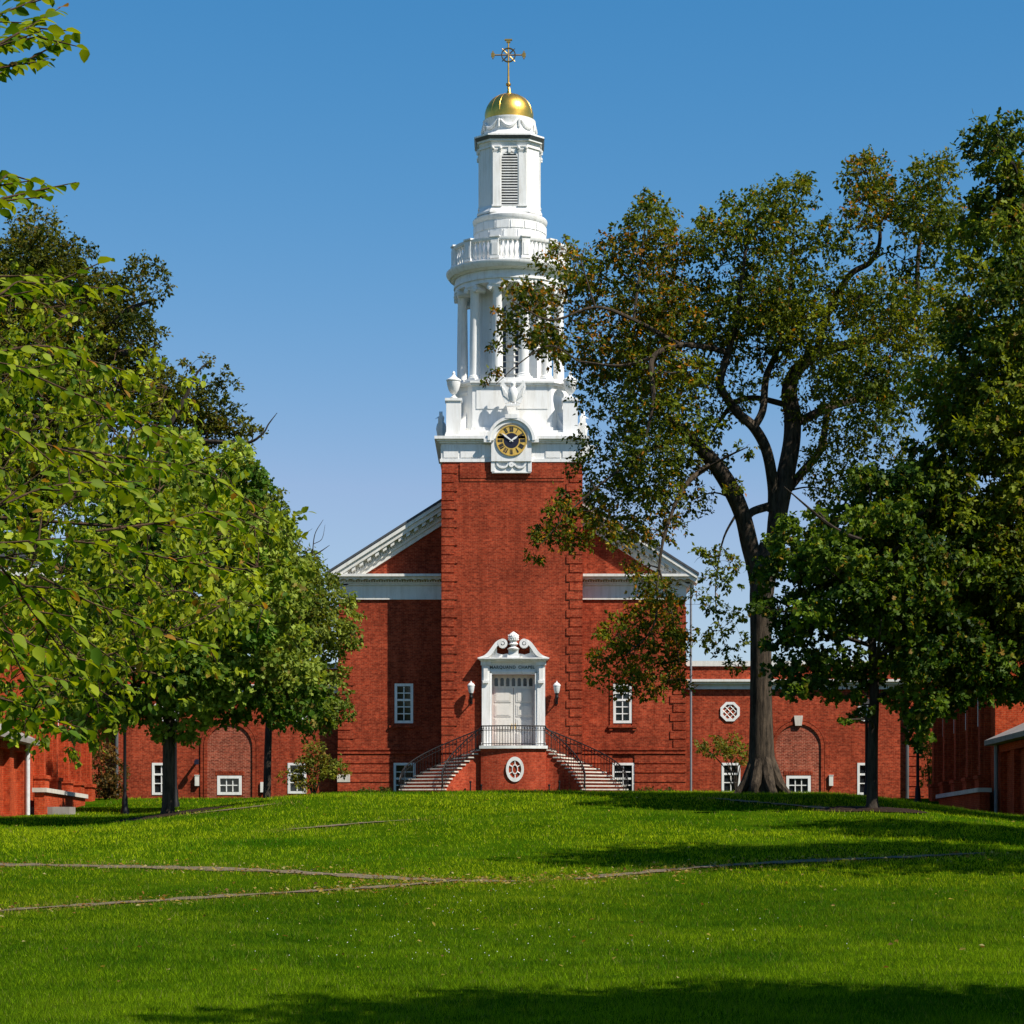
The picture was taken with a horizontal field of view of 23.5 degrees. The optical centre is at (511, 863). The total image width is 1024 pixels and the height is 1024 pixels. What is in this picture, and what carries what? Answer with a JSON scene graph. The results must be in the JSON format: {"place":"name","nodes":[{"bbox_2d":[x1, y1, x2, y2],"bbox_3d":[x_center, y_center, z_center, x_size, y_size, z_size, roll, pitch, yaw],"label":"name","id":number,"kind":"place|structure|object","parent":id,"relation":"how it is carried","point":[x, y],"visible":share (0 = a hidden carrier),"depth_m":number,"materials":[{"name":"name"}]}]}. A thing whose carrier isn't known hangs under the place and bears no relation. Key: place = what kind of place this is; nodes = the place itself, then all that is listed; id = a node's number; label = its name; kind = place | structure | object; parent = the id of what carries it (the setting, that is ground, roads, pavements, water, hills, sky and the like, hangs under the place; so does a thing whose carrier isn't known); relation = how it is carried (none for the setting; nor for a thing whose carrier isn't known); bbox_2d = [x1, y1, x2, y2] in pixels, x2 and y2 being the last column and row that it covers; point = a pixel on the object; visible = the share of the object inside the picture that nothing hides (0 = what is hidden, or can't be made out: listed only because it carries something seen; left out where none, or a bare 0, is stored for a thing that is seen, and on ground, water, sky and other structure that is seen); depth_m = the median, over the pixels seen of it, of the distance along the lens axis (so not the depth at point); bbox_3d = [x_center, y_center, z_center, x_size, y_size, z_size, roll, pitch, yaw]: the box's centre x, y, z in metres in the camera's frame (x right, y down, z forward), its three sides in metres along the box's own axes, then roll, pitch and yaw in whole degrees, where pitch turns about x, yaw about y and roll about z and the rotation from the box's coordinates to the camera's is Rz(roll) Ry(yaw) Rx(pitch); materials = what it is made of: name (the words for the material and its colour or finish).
{"place":"outdoors","nodes":[
{"label":"outdoors","id":0,"kind":"place"},
{"bbox_2d":[0,880,457,910],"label":"path","id":1,"kind":"structure","parent":0,"point":[220,895],"depth_m":45.72,"materials":[{"name":"grey concrete"}]},
{"bbox_2d":[190,803,275,813],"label":"path","id":2,"kind":"structure","parent":0,"point":[231,808],"depth_m":73.38,"materials":[{"name":"grey concrete"}]},
{"bbox_2d":[0,863,513,881],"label":"path","id":3,"kind":"structure","parent":0,"point":[281,871],"depth_m":51.72,"materials":[{"name":"grey concrete"}]},
{"bbox_2d":[292,819,411,828],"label":"path","id":4,"kind":"structure","parent":0,"point":[344,824],"depth_m":65.34,"materials":[{"name":"grey concrete"}]},
{"bbox_2d":[0,789,1023,1023],"bbox_3d":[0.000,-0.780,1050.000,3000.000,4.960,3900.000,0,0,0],"label":"lawn","id":5,"kind":"structure","parent":0,"point":[668,856],"depth_m":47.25,"materials":[{"name":"green plant"}]},
{"bbox_2d":[0,723,39,816],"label":"brick porch","id":6,"kind":"object","parent":5,"relation":"on","point":[14,780],"visible":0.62,"depth_m":96.01,"materials":[{"name":"red brick"}]},
{"bbox_2d":[0,546,96,806],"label":"brick hall","id":7,"kind":"structure","parent":5,"relation":"on","point":[51,769],"depth_m":102.32,"materials":[{"name":"brick"}]},
{"bbox_2d":[30,807,74,814],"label":"stone block","id":8,"kind":"structure","parent":5,"relation":"on","point":[60,810],"depth_m":98.19,"materials":[{"name":"grey stone"}]},
{"bbox_2d":[32,788,87,814],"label":"retaining wall","id":9,"kind":"structure","parent":5,"relation":"on","point":[44,798],"depth_m":99.43,"materials":[{"name":"brick"}]},
{"bbox_2d":[92,682,114,797],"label":"brick pavilion","id":10,"kind":"structure","parent":5,"relation":"on","point":[107,747],"depth_m":122.61,"materials":[{"name":"brick"}]},
{"bbox_2d":[92,742,130,799],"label":"redbud shrub","id":11,"kind":"object","parent":5,"relation":"on","point":[106,788],"visible":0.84,"depth_m":112.74,"materials":[{"name":"green plant"}]},
{"bbox_2d":[120,729,128,814],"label":"lamp post","id":12,"kind":"object","parent":5,"relation":"on","point":[124,809],"visible":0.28,"depth_m":98.94,"materials":[{"name":"black metal"}]},
{"bbox_2d":[0,202,276,562],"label":"oak tree","id":13,"kind":"object","parent":5,"relation":"on","point":[105,315],"visible":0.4,"depth_m":122.07,"materials":[{"name":"green plant"}]},
{"bbox_2d":[0,0,314,769],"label":"beech tree","id":14,"kind":"object","parent":5,"relation":"on","point":[95,455],"visible":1,"depth_m":17.02,"materials":[{"name":"green plant"}]},
{"bbox_2d":[108,805,232,822],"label":"mulch bed","id":15,"kind":"object","parent":5,"relation":"on","point":[173,813],"visible":0.94,"depth_m":75.00,"materials":[{"name":"brown soil"}]},
{"bbox_2d":[24,425,337,816],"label":"maple tree","id":16,"kind":"object","parent":15,"relation":"on","point":[280,697],"visible":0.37,"depth_m":74.55,"materials":[{"name":"green plant"}]},
{"bbox_2d":[174,711,179,806],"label":"lamp post","id":17,"kind":"object","parent":5,"relation":"on","point":[177,803],"visible":0.23,"depth_m":103.94,"materials":[{"name":"black metal"}]},
{"bbox_2d":[115,663,338,797],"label":"connecting wing","id":18,"kind":"structure","parent":5,"relation":"on","point":[221,763],"depth_m":122.40,"materials":[{"name":"red brick"}]},
{"bbox_2d":[152,763,162,794],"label":"window","id":19,"kind":"structure","parent":18,"relation":"in","point":[157,768],"depth_m":122.43,"materials":[{"name":"white paint"}]},
{"bbox_2d":[217,776,241,794],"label":"window","id":20,"kind":"structure","parent":18,"relation":"in","point":[226,785],"depth_m":122.43,"materials":[{"name":"white paint"}]},
{"bbox_2d":[288,763,305,793],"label":"window","id":21,"kind":"structure","parent":18,"relation":"in","point":[292,789],"depth_m":122.49,"materials":[{"name":"white paint"}]},
{"bbox_2d":[232,441,366,798],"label":"young ash tree","id":22,"kind":"object","parent":5,"relation":"on","point":[316,616],"visible":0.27,"depth_m":96.59,"materials":[{"name":"green plant"}]},
{"bbox_2d":[276,739,351,793],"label":"dogwood tree","id":23,"kind":"object","parent":5,"relation":"on","point":[306,766],"visible":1,"depth_m":118.87,"materials":[{"name":"green plant"}]},
{"bbox_2d":[358,787,376,790],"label":"bedding plant","id":24,"kind":"object","parent":5,"relation":"on","point":[367,789],"visible":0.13,"depth_m":120.97,"materials":[{"name":"green plant"}]},
{"bbox_2d":[375,786,391,791],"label":"bedding plant","id":25,"kind":"object","parent":5,"relation":"on","point":[386,789],"visible":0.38,"depth_m":120.83,"materials":[{"name":"green plant"}]},
{"bbox_2d":[159,888,846,959],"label":"clover flowers","id":26,"kind":"object","parent":5,"relation":"on","point":[473,929],"visible":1,"depth_m":37.21,"materials":[{"name":"white plant"}]},
{"bbox_2d":[0,790,1023,981],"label":"fallen leaves","id":27,"kind":"object","parent":5,"relation":"on","point":[500,880],"visible":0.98,"depth_m":49.44,"materials":[{"name":"brown plant"}]},
{"bbox_2d":[327,39,698,792],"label":"chapel","id":28,"kind":"structure","parent":5,"relation":"on","point":[455,595],"depth_m":121.28,"materials":[{"name":"red brick"}]},
{"bbox_2d":[395,683,412,722],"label":"window","id":29,"kind":"structure","parent":28,"relation":"in","point":[403,691],"depth_m":121.90,"materials":[{"name":"white paint"}]},
{"bbox_2d":[394,763,415,791],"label":"window","id":30,"kind":"structure","parent":28,"relation":"in","point":[398,767],"depth_m":121.90,"materials":[{"name":"white paint"}]},
{"bbox_2d":[467,681,474,703],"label":"wall lantern","id":31,"kind":"object","parent":28,"relation":"attached to","point":[471,685],"depth_m":119.51,"materials":[{"name":"white glass"}]},
{"bbox_2d":[492,688,512,745],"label":"door","id":32,"kind":"structure","parent":28,"relation":"in","point":[502,698],"depth_m":120.27,"materials":[{"name":"paint"}]},
{"bbox_2d":[514,688,534,745],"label":"door","id":33,"kind":"structure","parent":28,"relation":"in","point":[524,698],"depth_m":120.27,"materials":[{"name":"paint"}]},
{"bbox_2d":[553,681,560,703],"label":"wall lantern","id":34,"kind":"object","parent":28,"relation":"attached to","point":[556,686],"depth_m":119.51,"materials":[{"name":"white glass"}]},
{"bbox_2d":[613,683,631,722],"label":"window","id":35,"kind":"structure","parent":28,"relation":"in","point":[622,712],"depth_m":121.84,"materials":[{"name":"white paint"}]},
{"bbox_2d":[612,763,634,791],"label":"window","id":36,"kind":"structure","parent":28,"relation":"in","point":[629,768],"depth_m":121.90,"materials":[{"name":"white paint"}]},
{"bbox_2d":[398,725,628,791],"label":"entrance staircase","id":37,"kind":"structure","parent":5,"relation":"on","point":[513,767],"depth_m":117.56,"materials":[{"name":"red brick"}]},
{"bbox_2d":[506,757,523,781],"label":"oval window","id":38,"kind":"structure","parent":37,"relation":"in","point":[514,759],"depth_m":117.37,"materials":[{"name":"white paint"}]},
{"bbox_2d":[638,786,653,791],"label":"bedding plant","id":39,"kind":"object","parent":5,"relation":"on","point":[648,789],"visible":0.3,"depth_m":120.64,"materials":[{"name":"green plant"}]},
{"bbox_2d":[657,787,673,791],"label":"bedding plant","id":40,"kind":"object","parent":5,"relation":"on","point":[670,788],"visible":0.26,"depth_m":120.82,"materials":[{"name":"green plant"}]},
{"bbox_2d":[692,730,748,790],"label":"dogwood tree","id":41,"kind":"object","parent":5,"relation":"on","point":[723,747],"visible":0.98,"depth_m":118.81,"materials":[{"name":"green plant"}]},
{"bbox_2d":[479,144,989,793],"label":"elm tree","id":42,"kind":"object","parent":5,"relation":"on","point":[771,310],"visible":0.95,"depth_m":83.19,"materials":[{"name":"green plant"}]},
{"bbox_2d":[685,661,908,797],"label":"connecting wing","id":43,"kind":"structure","parent":5,"relation":"on","point":[817,747],"depth_m":122.40,"materials":[{"name":"red brick"}]},
{"bbox_2d":[720,702,739,720],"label":"octagonal window","id":44,"kind":"structure","parent":43,"relation":"in","point":[722,711],"depth_m":122.34,"materials":[{"name":"white paint"}]},
{"bbox_2d":[722,763,739,790],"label":"window","id":45,"kind":"structure","parent":43,"relation":"in","point":[726,785],"depth_m":122.49,"materials":[{"name":"white paint"}]},
{"bbox_2d":[786,776,810,791],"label":"window","id":46,"kind":"structure","parent":43,"relation":"in","point":[793,783],"depth_m":122.49,"materials":[{"name":"white paint"}]},
{"bbox_2d":[857,763,864,794],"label":"window","id":47,"kind":"structure","parent":43,"relation":"in","point":[860,766],"depth_m":122.40,"materials":[{"name":"white paint"}]},
{"bbox_2d":[862,695,868,795],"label":"lamp post","id":48,"kind":"object","parent":5,"relation":"on","point":[866,739],"visible":0.34,"depth_m":103.94,"materials":[{"name":"black metal"}]},
{"bbox_2d":[817,806,925,812],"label":"mulch bed","id":49,"kind":"object","parent":5,"relation":"on","point":[862,808],"visible":0.99,"depth_m":70.46,"materials":[{"name":"brown soil"}]},
{"bbox_2d":[742,457,1023,807],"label":"maple tree","id":50,"kind":"object","parent":49,"relation":"on","point":[815,555],"visible":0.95,"depth_m":69.95,"materials":[{"name":"green plant"}]},
{"bbox_2d":[784,106,1023,712],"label":"pin oak tree","id":51,"kind":"object","parent":5,"relation":"on","point":[969,418],"visible":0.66,"depth_m":71.59,"materials":[{"name":"green plant"}]},
{"bbox_2d":[914,753,921,802],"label":"lamp post","id":52,"kind":"object","parent":5,"relation":"on","point":[917,794],"visible":0.33,"depth_m":105.93,"materials":[{"name":"black metal"}]},
{"bbox_2d":[909,681,931,797],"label":"brick pavilion","id":53,"kind":"structure","parent":5,"relation":"on","point":[912,776],"depth_m":122.61,"materials":[{"name":"brick"}]},
{"bbox_2d":[919,742,931,798],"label":"lilac shrub","id":54,"kind":"object","parent":5,"relation":"on","point":[928,768],"visible":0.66,"depth_m":115.70,"materials":[{"name":"green plant"}]},
{"bbox_2d":[936,788,991,812],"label":"retaining wall","id":55,"kind":"structure","parent":5,"relation":"on","point":[975,799],"depth_m":99.65,"materials":[{"name":"brick"}]},
{"bbox_2d":[927,568,1023,812],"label":"brick hall","id":56,"kind":"structure","parent":5,"relation":"on","point":[962,757],"depth_m":102.32,"materials":[{"name":"brick"}]},
{"bbox_2d":[984,723,1023,815],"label":"brick porch","id":57,"kind":"object","parent":5,"relation":"on","point":[1008,745],"visible":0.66,"depth_m":95.28,"materials":[{"name":"red brick"}]},
{"bbox_2d":[0,0,1023,662],"label":"sky","id":58,"kind":"structure","parent":0,"point":[304,174],"materials":[{"name":"blue"}]},
{"bbox_2d":[707,797,826,807],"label":"path","id":59,"kind":"structure","parent":0,"point":[774,803],"depth_m":72.80,"materials":[{"name":"grey concrete"}]},
{"bbox_2d":[575,852,984,878],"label":"path","id":60,"kind":"structure","parent":0,"point":[766,862],"depth_m":53.26,"materials":[{"name":"grey concrete"}]}
]}

